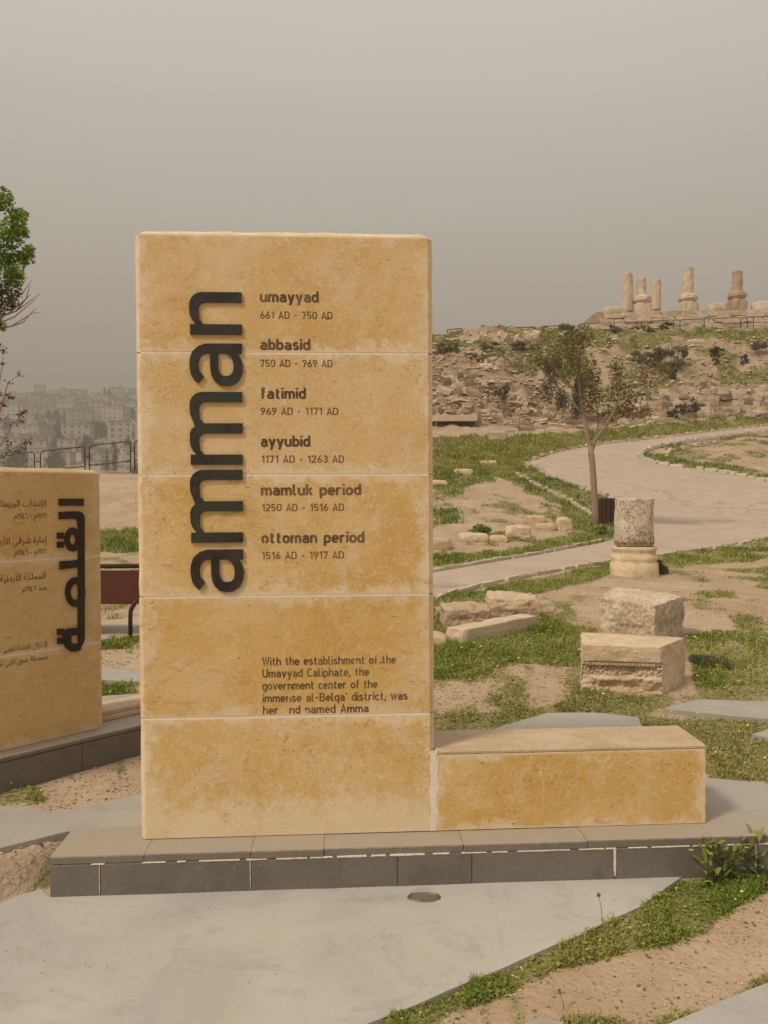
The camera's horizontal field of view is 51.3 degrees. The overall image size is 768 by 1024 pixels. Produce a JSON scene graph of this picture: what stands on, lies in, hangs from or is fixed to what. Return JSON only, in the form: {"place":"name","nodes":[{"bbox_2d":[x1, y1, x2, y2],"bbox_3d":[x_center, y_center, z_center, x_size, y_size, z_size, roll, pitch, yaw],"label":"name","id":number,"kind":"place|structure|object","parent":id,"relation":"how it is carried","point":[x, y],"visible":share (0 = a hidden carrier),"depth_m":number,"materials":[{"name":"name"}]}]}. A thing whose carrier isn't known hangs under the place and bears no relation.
{"place":"outdoors","nodes":[
{"label":"outdoors","id":0,"kind":"place"},
{"bbox_2d":[0,877,681,1023],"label":"pavement","id":1,"kind":"structure","parent":0,"point":[117,933],"depth_m":2.67,"materials":[{"name":"concrete"}]},
{"bbox_2d":[407,892,440,902],"bbox_3d":[0.149,1.441,2.987,0.124,0.018,0.069,0,1,0],"label":"floor light cover","id":2,"kind":"object","parent":1,"relation":"on","point":[424,897],"visible":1,"depth_m":2.98,"materials":[{"name":"metal"}]},
{"bbox_2d":[0,309,767,1023],"bbox_3d":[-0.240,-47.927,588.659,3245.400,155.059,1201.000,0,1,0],"label":"ground","id":3,"kind":"structure","parent":0,"point":[20,873],"depth_m":6.38,"materials":[{"name":"soil"}]},
{"bbox_2d":[0,401,26,420],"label":"apartment building","id":4,"kind":"structure","parent":3,"relation":"on","point":[11,411],"depth_m":585.30,"materials":[{"name":"beige concrete"}]},
{"bbox_2d":[0,437,26,450],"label":"apartment building","id":5,"kind":"structure","parent":3,"relation":"on","point":[15,441],"depth_m":388.32,"materials":[{"name":"beige concrete"}]},
{"bbox_2d":[2,450,26,467],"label":"tree","id":6,"kind":"object","parent":3,"relation":"on","point":[12,461],"visible":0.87,"depth_m":349.33,"materials":[{"name":"green plant"}]},
{"bbox_2d":[0,346,31,459],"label":"dry sapling","id":7,"kind":"object","parent":3,"relation":"on","point":[17,414],"visible":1,"depth_m":11.97,"materials":[{"name":"brown plant"}]},
{"bbox_2d":[0,186,40,345],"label":"leafy tree","id":8,"kind":"object","parent":3,"relation":"on","point":[15,233],"visible":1,"depth_m":9.39,"materials":[{"name":"green plant"}]},
{"bbox_2d":[24,403,38,414],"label":"apartment building","id":9,"kind":"structure","parent":3,"relation":"on","point":[31,408],"depth_m":605.37,"materials":[{"name":"beige concrete"}]},
{"bbox_2d":[11,420,52,435],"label":"apartment building","id":10,"kind":"structure","parent":3,"relation":"on","point":[36,427],"depth_m":460.09,"materials":[{"name":"beige concrete"}]},
{"bbox_2d":[20,414,44,423],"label":"apartment building","id":11,"kind":"structure","parent":3,"relation":"on","point":[28,417],"depth_m":543.75,"materials":[{"name":"beige concrete"}]},
{"bbox_2d":[17,431,55,446],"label":"apartment building","id":12,"kind":"structure","parent":3,"relation":"on","point":[49,435],"depth_m":440.06,"materials":[{"name":"beige concrete"}]},
{"bbox_2d":[27,435,48,451],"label":"apartment building","id":13,"kind":"structure","parent":3,"relation":"on","point":[41,441],"depth_m":414.69,"materials":[{"name":"beige concrete"}]},
{"bbox_2d":[29,391,48,404],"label":"apartment building","id":14,"kind":"structure","parent":3,"relation":"on","point":[36,399],"depth_m":672.88,"materials":[{"name":"beige concrete"}]},
{"bbox_2d":[34,402,56,414],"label":"apartment building","id":15,"kind":"structure","parent":3,"relation":"on","point":[46,406],"depth_m":621.73,"materials":[{"name":"beige concrete"}]},
{"bbox_2d":[27,447,65,467],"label":"apartment building","id":16,"kind":"structure","parent":3,"relation":"on","point":[38,450],"depth_m":353.67,"materials":[{"name":"beige concrete"}]},
{"bbox_2d":[44,448,67,467],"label":"tree","id":17,"kind":"object","parent":3,"relation":"on","point":[54,457],"visible":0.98,"depth_m":348.18,"materials":[{"name":"green plant"}]},
{"bbox_2d":[56,434,77,451],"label":"apartment building","id":18,"kind":"structure","parent":3,"relation":"on","point":[70,441],"depth_m":415.67,"materials":[{"name":"beige concrete"}]},
{"bbox_2d":[55,406,80,421],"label":"apartment building","id":19,"kind":"structure","parent":3,"relation":"on","point":[67,413],"depth_m":589.34,"materials":[{"name":"beige concrete"}]},
{"bbox_2d":[0,440,137,470],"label":"metal railing","id":20,"kind":"object","parent":3,"relation":"on","point":[85,456],"visible":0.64,"depth_m":29.15,"materials":[{"name":"brown metal"}]},
{"bbox_2d":[56,398,82,407],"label":"apartment building","id":21,"kind":"structure","parent":3,"relation":"on","point":[71,402],"depth_m":612.54,"materials":[{"name":"beige concrete"}]},
{"bbox_2d":[63,446,76,464],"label":"apartment building","id":22,"kind":"structure","parent":3,"relation":"on","point":[70,457],"depth_m":380.29,"materials":[{"name":"beige concrete"}]},
{"bbox_2d":[0,694,140,791],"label":"monument plinth","id":23,"kind":"structure","parent":3,"relation":"on","point":[108,742],"depth_m":3.96,"materials":[{"name":"stone"}]},
{"bbox_2d":[0,467,101,750],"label":"stone monument","id":24,"kind":"object","parent":23,"relation":"on","point":[50,635],"visible":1,"depth_m":3.97,"materials":[{"name":"stone"}]},
{"bbox_2d":[102,708,140,721],"bbox_3d":[-1.449,1.109,4.505,0.200,0.026,0.420,1,2,43],"label":"stone plate","id":25,"kind":"object","parent":23,"relation":"on","point":[121,714],"visible":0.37,"depth_m":4.37,"materials":[{"name":"stone"}]},
{"bbox_2d":[102,694,140,715],"bbox_3d":[-1.451,1.083,4.513,0.190,0.026,0.400,1,2,43],"label":"stone plate","id":26,"kind":"object","parent":25,"relation":"on","point":[110,707],"visible":0.43,"depth_m":4.45,"materials":[{"name":"stone"}]},
{"bbox_2d":[61,419,94,445],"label":"apartment building","id":27,"kind":"structure","parent":3,"relation":"on","point":[81,428],"depth_m":440.86,"materials":[{"name":"beige concrete"}]},
{"bbox_2d":[69,406,94,422],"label":"apartment building","id":28,"kind":"structure","parent":3,"relation":"on","point":[84,412],"depth_m":555.32,"materials":[{"name":"beige concrete"}]},
{"bbox_2d":[89,400,106,416],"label":"apartment building","id":29,"kind":"structure","parent":3,"relation":"on","point":[96,406],"depth_m":598.74,"materials":[{"name":"beige concrete"}]},
{"bbox_2d":[86,459,111,469],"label":"apartment building","id":30,"kind":"structure","parent":3,"relation":"on","point":[99,461],"depth_m":353.50,"materials":[{"name":"beige concrete"}]},
{"bbox_2d":[96,447,118,466],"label":"apartment building","id":31,"kind":"structure","parent":3,"relation":"on","point":[101,455],"depth_m":369.03,"materials":[{"name":"beige concrete"}]},
{"bbox_2d":[102,403,129,426],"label":"apartment building","id":32,"kind":"structure","parent":3,"relation":"on","point":[119,411],"depth_m":564.02,"materials":[{"name":"beige concrete"}]},
{"bbox_2d":[107,420,132,450],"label":"apartment building","id":33,"kind":"structure","parent":3,"relation":"on","point":[119,430],"depth_m":428.14,"materials":[{"name":"beige concrete"}]},
{"bbox_2d":[101,666,139,685],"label":"pavement slab","id":34,"kind":"structure","parent":3,"relation":"on","point":[110,675],"depth_m":6.00,"materials":[{"name":"grey concrete"}]},
{"bbox_2d":[123,449,137,469],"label":"apartment building","id":35,"kind":"structure","parent":3,"relation":"on","point":[126,454],"depth_m":364.74,"materials":[{"name":"beige concrete"}]},
{"bbox_2d":[0,611,767,921],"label":"grass","id":36,"kind":"structure","parent":3,"relation":"on","point":[713,682],"depth_m":5.84,"materials":[{"name":"green plant"}]},
{"bbox_2d":[0,324,767,1022],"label":"pebbles","id":37,"kind":"object","parent":3,"relation":"on","point":[614,340],"visible":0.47,"depth_m":40.46,"materials":[{"name":"stone"}]},
{"bbox_2d":[0,478,767,809],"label":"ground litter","id":38,"kind":"object","parent":3,"relation":"on","point":[476,684],"visible":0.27,"depth_m":5.51,"materials":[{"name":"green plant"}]},
{"bbox_2d":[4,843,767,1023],"bbox_3d":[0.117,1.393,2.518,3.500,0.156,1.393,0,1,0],"label":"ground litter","id":39,"kind":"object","parent":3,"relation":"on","point":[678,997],"visible":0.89,"depth_m":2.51,"materials":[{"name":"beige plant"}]},
{"bbox_2d":[50,809,767,896],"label":"monument plinth","id":40,"kind":"structure","parent":3,"relation":"on","point":[108,861],"depth_m":3.10,"materials":[{"name":"stone"}]},
{"bbox_2d":[135,231,705,838],"bbox_3d":[0.168,0.085,3.325,2.286,2.392,0.285,0,1,-3],"label":"stone monument","id":41,"kind":"object","parent":40,"relation":"on","point":[285,517],"visible":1,"depth_m":3.17,"materials":[{"name":"stone"}]},
{"bbox_2d":[100,485,767,617],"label":"grass","id":42,"kind":"structure","parent":3,"relation":"on","point":[113,539],"depth_m":16.83,"materials":[{"name":"green plant"}]},
{"bbox_2d":[433,631,446,645],"bbox_3d":[0.433,1.198,7.354,0.297,0.190,0.255,0,1,0],"label":"boulder","id":43,"kind":"object","parent":3,"relation":"on","point":[439,636],"visible":0.2,"depth_m":7.26,"materials":[{"name":"stone"}]},
{"bbox_2d":[433,537,450,549],"bbox_3d":[1.109,0.729,18.009,0.806,0.336,0.656,0,1,0],"label":"boulder","id":44,"kind":"object","parent":3,"relation":"on","point":[440,543],"visible":0.37,"depth_m":17.71,"materials":[{"name":"stone"}]},
{"bbox_2d":[434,342,459,352],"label":"bush","id":45,"kind":"object","parent":3,"relation":"on","point":[449,347],"visible":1,"depth_m":58.83,"materials":[{"name":"green plant"}]},
{"bbox_2d":[432,411,481,426],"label":"stone bench","id":46,"kind":"object","parent":3,"relation":"on","point":[437,419],"visible":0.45,"depth_m":48.90,"materials":[{"name":"stone"}]},
{"bbox_2d":[439,601,490,627],"bbox_3d":[0.847,1.122,8.378,0.527,0.338,0.449,0,1,0],"label":"boulder","id":47,"kind":"object","parent":3,"relation":"on","point":[454,613],"visible":0.62,"depth_m":8.21,"materials":[{"name":"stone"}]},
{"bbox_2d":[459,532,488,541],"bbox_3d":[2.196,0.650,19.602,0.732,0.304,0.610,0,1,0],"label":"boulder","id":48,"kind":"object","parent":3,"relation":"on","point":[473,537],"visible":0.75,"depth_m":19.34,"materials":[{"name":"stone"}]},
{"bbox_2d":[432,367,523,419],"bbox_3d":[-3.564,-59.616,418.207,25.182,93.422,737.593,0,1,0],"label":"ruined wall","id":49,"kind":"structure","parent":3,"relation":"on","point":[458,388],"depth_m":52.71,"materials":[{"name":"stone"}]},
{"bbox_2d":[468,523,491,532],"bbox_3d":[2.494,0.451,20.850,0.667,0.327,0.494,0,1,0],"label":"shrub","id":50,"kind":"object","parent":3,"relation":"on","point":[479,528],"visible":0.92,"depth_m":20.74,"materials":[{"name":"green plant"}]},
{"bbox_2d":[445,613,537,643],"bbox_3d":[1.087,1.160,7.860,1.241,0.205,0.234,-1,2,-44],"label":"stone slab","id":51,"kind":"object","parent":3,"relation":"on","point":[497,626],"depth_m":7.71,"materials":[{"name":"stone"}]},
{"bbox_2d":[445,325,540,343],"bbox_3d":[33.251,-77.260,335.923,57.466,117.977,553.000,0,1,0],"label":"ruined wall","id":52,"kind":"structure","parent":3,"relation":"on","point":[502,335],"depth_m":62.53,"materials":[{"name":"stone"}]},
{"bbox_2d":[486,431,507,439],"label":"stone block","id":53,"kind":"object","parent":3,"relation":"on","point":[496,434],"depth_m":42.69,"materials":[{"name":"stone"}]},
{"bbox_2d":[489,535,507,542],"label":"boulder","id":54,"kind":"object","parent":3,"relation":"on","point":[501,538],"visible":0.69,"depth_m":19.39,"materials":[{"name":"stone"}]},
{"bbox_2d":[455,350,549,370],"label":"ruined wall","id":55,"kind":"structure","parent":3,"relation":"on","point":[461,358],"depth_m":57.66,"materials":[{"name":"stone"}]},
{"bbox_2d":[484,590,542,618],"bbox_3d":[1.435,1.083,9.008,0.621,0.359,0.507,0,1,0],"label":"boulder","id":56,"kind":"object","parent":3,"relation":"on","point":[503,603],"visible":0.55,"depth_m":8.79,"materials":[{"name":"stone"}]},
{"bbox_2d":[505,524,531,538],"bbox_3d":[3.419,0.542,20.463,0.665,0.439,0.531,0,1,0],"label":"boulder","id":57,"kind":"object","parent":3,"relation":"on","point":[520,531],"visible":0.8,"depth_m":20.24,"materials":[{"name":"stone"}]},
{"bbox_2d":[433,538,610,571],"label":"kerb","id":58,"kind":"structure","parent":3,"relation":"on","point":[478,562],"depth_m":16.07,"materials":[{"name":"white stone"}]},
{"bbox_2d":[435,559,610,599],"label":"kerb","id":59,"kind":"structure","parent":3,"relation":"on","point":[493,582],"depth_m":12.99,"materials":[{"name":"white stone"}]},
{"bbox_2d":[510,341,539,350],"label":"bush","id":60,"kind":"object","parent":3,"relation":"on","point":[519,343],"visible":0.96,"depth_m":60.37,"materials":[{"name":"green plant"}]},
{"bbox_2d":[526,515,545,522],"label":"boulder","id":61,"kind":"object","parent":3,"relation":"on","point":[536,518],"visible":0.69,"depth_m":24.01,"materials":[{"name":"stone"}]},
{"bbox_2d":[524,1018,563,1023],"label":"pavement slab","id":62,"kind":"structure","parent":3,"relation":"on","point":[540,1021],"depth_m":2.28,"materials":[{"name":"grey concrete"}]},
{"bbox_2d":[535,523,556,530],"bbox_3d":[4.472,0.449,22.208,0.573,0.295,0.474,0,1,0],"label":"boulder","id":63,"kind":"object","parent":3,"relation":"on","point":[546,526],"visible":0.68,"depth_m":22.00,"materials":[{"name":"stone"}]},
{"bbox_2d":[515,472,591,515],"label":"kerb","id":64,"kind":"structure","parent":3,"relation":"on","point":[578,505],"depth_m":29.52,"materials":[{"name":"white stone"}]},
{"bbox_2d":[503,386,605,420],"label":"ruined wall","id":65,"kind":"structure","parent":3,"relation":"on","point":[544,413],"depth_m":52.34,"materials":[{"name":"stone"}]},
{"bbox_2d":[539,349,587,420],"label":"bush","id":66,"kind":"object","parent":3,"relation":"on","point":[561,399],"visible":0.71,"depth_m":50.18,"materials":[{"name":"green plant"}]},
{"bbox_2d":[555,517,572,530],"bbox_3d":[4.982,0.374,22.204,0.449,0.488,0.389,0,1,0],"label":"boulder","id":67,"kind":"object","parent":3,"relation":"on","point":[563,523],"visible":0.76,"depth_m":22.03,"materials":[{"name":"stone"}]},
{"bbox_2d":[493,713,641,729],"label":"pavement slab","id":68,"kind":"structure","parent":3,"relation":"on","point":[565,720],"depth_m":4.75,"materials":[{"name":"grey concrete"}]},
{"bbox_2d":[557,323,577,345],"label":"bush","id":69,"kind":"object","parent":3,"relation":"on","point":[561,327],"visible":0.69,"depth_m":62.43,"materials":[{"name":"green plant"}]},
{"bbox_2d":[530,464,619,497],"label":"kerb","id":70,"kind":"structure","parent":3,"relation":"on","point":[583,487],"depth_m":31.92,"materials":[{"name":"white stone"}]},
{"bbox_2d":[385,870,767,1023],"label":"grass","id":71,"kind":"structure","parent":3,"relation":"on","point":[397,1020],"depth_m":2.68,"materials":[{"name":"green plant"}]},
{"bbox_2d":[430,393,767,495],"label":"grass","id":72,"kind":"structure","parent":3,"relation":"on","point":[481,450],"depth_m":39.51,"materials":[{"name":"green plant"}]},
{"bbox_2d":[527,323,672,528],"bbox_3d":[5.973,-2.264,22.322,4.008,5.969,1.307,0,1,0],"label":"young tree","id":73,"kind":"object","parent":3,"relation":"on","point":[617,410],"visible":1,"depth_m":22.26,"materials":[{"name":"green plant"}]},
{"bbox_2d":[432,321,767,394],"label":"grass","id":74,"kind":"structure","parent":3,"relation":"on","point":[698,331],"depth_m":61.76,"materials":[{"name":"green plant"}]},
{"bbox_2d":[432,342,767,425],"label":"loose rubble","id":75,"kind":"object","parent":3,"relation":"on","point":[492,420],"visible":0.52,"depth_m":54.23,"materials":[{"name":"stone"}]},
{"bbox_2d":[598,498,615,524],"bbox_3d":[6.690,-0.006,23.917,0.539,0.803,0.549,0,1,0],"label":"litter bin","id":76,"kind":"object","parent":3,"relation":"on","point":[606,508],"visible":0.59,"depth_m":23.67,"materials":[{"name":"brown wood"}]},
{"bbox_2d":[603,306,628,311],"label":"stone block","id":77,"kind":"structure","parent":3,"relation":"on","point":[615,309],"depth_m":75.66,"materials":[{"name":"stone"}]},
{"bbox_2d":[622,272,632,311],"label":"broken column","id":78,"kind":"structure","parent":3,"relation":"on","point":[627,289],"depth_m":76.69,"materials":[{"name":"stone"}]},
{"bbox_2d":[580,632,685,693],"bbox_3d":[1.771,1.107,5.732,0.754,0.383,0.534,0,1,18],"label":"carved stone block","id":79,"kind":"object","parent":3,"relation":"on","point":[621,663],"depth_m":5.57,"materials":[{"name":"stone"}]},
{"bbox_2d":[599,587,684,636],"bbox_3d":[2.478,1.026,7.788,0.690,0.487,0.948,0,1,34],"label":"stone block","id":80,"kind":"object","parent":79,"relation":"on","point":[636,612],"depth_m":7.51,"materials":[{"name":"stone"}]},
{"bbox_2d":[499,410,767,430],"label":"ruined wall","id":81,"kind":"structure","parent":3,"relation":"on","point":[566,424],"depth_m":50.13,"materials":[{"name":"stone"}]},
{"bbox_2d":[609,498,659,577],"bbox_3d":[4.205,0.440,13.433,0.816,1.360,0.843,0,1,0],"label":"column stump","id":82,"kind":"object","parent":3,"relation":"on","point":[633,553],"visible":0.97,"depth_m":13.15,"materials":[{"name":"stone"}]},
{"bbox_2d":[632,277,651,311],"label":"broken column","id":83,"kind":"structure","parent":3,"relation":"on","point":[642,299],"depth_m":76.51,"materials":[{"name":"stone"}]},
{"bbox_2d":[629,351,657,366],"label":"bush","id":84,"kind":"object","parent":3,"relation":"on","point":[646,355],"visible":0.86,"depth_m":59.83,"materials":[{"name":"green plant"}]},
{"bbox_2d":[533,423,767,458],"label":"kerb","id":85,"kind":"structure","parent":3,"relation":"on","point":[636,439],"depth_m":44.02,"materials":[{"name":"stone"}]},
{"bbox_2d":[651,279,660,310],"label":"broken column","id":86,"kind":"structure","parent":3,"relation":"on","point":[656,293],"depth_m":81.17,"materials":[{"name":"stone"}]},
{"bbox_2d":[572,309,767,329],"bbox_3d":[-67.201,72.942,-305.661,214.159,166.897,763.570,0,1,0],"label":"temple platform","id":87,"kind":"structure","parent":3,"relation":"on","point":[648,315],"depth_m":73.00,"materials":[{"name":"stone"}]},
{"bbox_2d":[651,346,691,368],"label":"bush","id":88,"kind":"object","parent":3,"relation":"on","point":[662,354],"visible":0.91,"depth_m":58.95,"materials":[{"name":"green plant"}]},
{"bbox_2d":[583,316,767,328],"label":"metal railing","id":89,"kind":"object","parent":3,"relation":"on","point":[753,322],"visible":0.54,"depth_m":71.85,"materials":[{"name":"metal"}]},
{"bbox_2d":[594,380,767,419],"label":"ruined wall","id":90,"kind":"structure","parent":3,"relation":"on","point":[744,402],"depth_m":52.35,"materials":[{"name":"stone"}]},
{"bbox_2d":[677,266,698,310],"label":"broken column","id":91,"kind":"structure","parent":3,"relation":"on","point":[687,298],"depth_m":76.58,"materials":[{"name":"stone"}]},
{"bbox_2d":[665,440,722,456],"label":"kerb","id":92,"kind":"structure","parent":3,"relation":"on","point":[670,449],"depth_m":41.55,"materials":[{"name":"white stone"}]},
{"bbox_2d":[638,430,767,481],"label":"kerb","id":93,"kind":"structure","parent":3,"relation":"on","point":[641,455],"depth_m":38.26,"materials":[{"name":"white stone"}]},
{"bbox_2d":[689,835,726,884],"bbox_3d":[1.251,1.338,3.087,0.139,0.191,0.136,0,1,24],"label":"weed","id":94,"kind":"object","parent":3,"relation":"on","point":[711,870],"visible":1,"depth_m":3.09,"materials":[{"name":"green plant"}]},
{"bbox_2d":[687,654,734,669],"bbox_3d":[2.568,1.180,6.266,0.402,0.142,0.240,-1,1,-21],"label":"shrub","id":95,"kind":"object","parent":3,"relation":"on","point":[707,660],"visible":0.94,"depth_m":6.22,"materials":[{"name":"green plant"}]},
{"bbox_2d":[660,538,764,555],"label":"kerb","id":96,"kind":"structure","parent":3,"relation":"on","point":[708,548],"depth_m":18.49,"materials":[{"name":"white stone"}]},
{"bbox_2d":[663,699,767,724],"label":"pavement slab","id":97,"kind":"structure","parent":3,"relation":"on","point":[747,711],"depth_m":5.00,"materials":[{"name":"grey concrete"}]},
{"bbox_2d":[707,303,726,309],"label":"stone block","id":98,"kind":"structure","parent":3,"relation":"on","point":[716,306],"depth_m":76.15,"materials":[{"name":"stone"}]},
{"bbox_2d":[668,983,767,1023],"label":"pavement slab","id":99,"kind":"structure","parent":3,"relation":"on","point":[750,1006],"depth_m":2.32,"materials":[{"name":"concrete"}]},
{"bbox_2d":[714,844,748,879],"bbox_3d":[1.347,1.364,3.119,0.150,0.137,0.082,0,1,17],"label":"weed","id":100,"kind":"object","parent":3,"relation":"on","point":[735,851],"visible":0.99,"depth_m":3.12,"materials":[{"name":"green plant"}]},
{"bbox_2d":[726,270,747,309],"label":"broken column","id":101,"kind":"structure","parent":3,"relation":"on","point":[737,295],"depth_m":76.59,"materials":[{"name":"stone"}]},
{"bbox_2d":[740,823,767,874],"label":"weed","id":102,"kind":"object","parent":3,"relation":"on","point":[752,843],"visible":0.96,"depth_m":3.15,"materials":[{"name":"green plant"}]},
{"bbox_2d":[751,301,767,308],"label":"stone block","id":103,"kind":"structure","parent":3,"relation":"on","point":[760,305],"depth_m":76.17,"materials":[{"name":"stone"}]},
{"bbox_2d":[752,729,767,742],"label":"pavement slab","id":104,"kind":"structure","parent":3,"relation":"on","point":[760,735],"depth_m":4.46,"materials":[{"name":"grey concrete"}]},
{"bbox_2d":[0,777,767,853],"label":"pavement","id":105,"kind":"structure","parent":0,"point":[24,827],"depth_m":3.42,"materials":[{"name":"grey concrete"}]},
{"bbox_2d":[0,0,767,393],"label":"sky","id":106,"kind":"structure","parent":0,"point":[546,152],"materials":[{"name":"grey"}]},
{"bbox_2d":[101,426,767,640],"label":"path","id":107,"kind":"structure","parent":0,"point":[694,509],"depth_m":28.11,"materials":[{"name":"beige concrete"}]},
{"bbox_2d":[100,564,140,638],"bbox_3d":[-3.024,0.869,7.963,1.850,0.745,0.532,0,1,0],"label":"park bench","id":108,"kind":"object","parent":107,"relation":"on","point":[119,586],"visible":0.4,"depth_m":7.70,"materials":[{"name":"red metal"}]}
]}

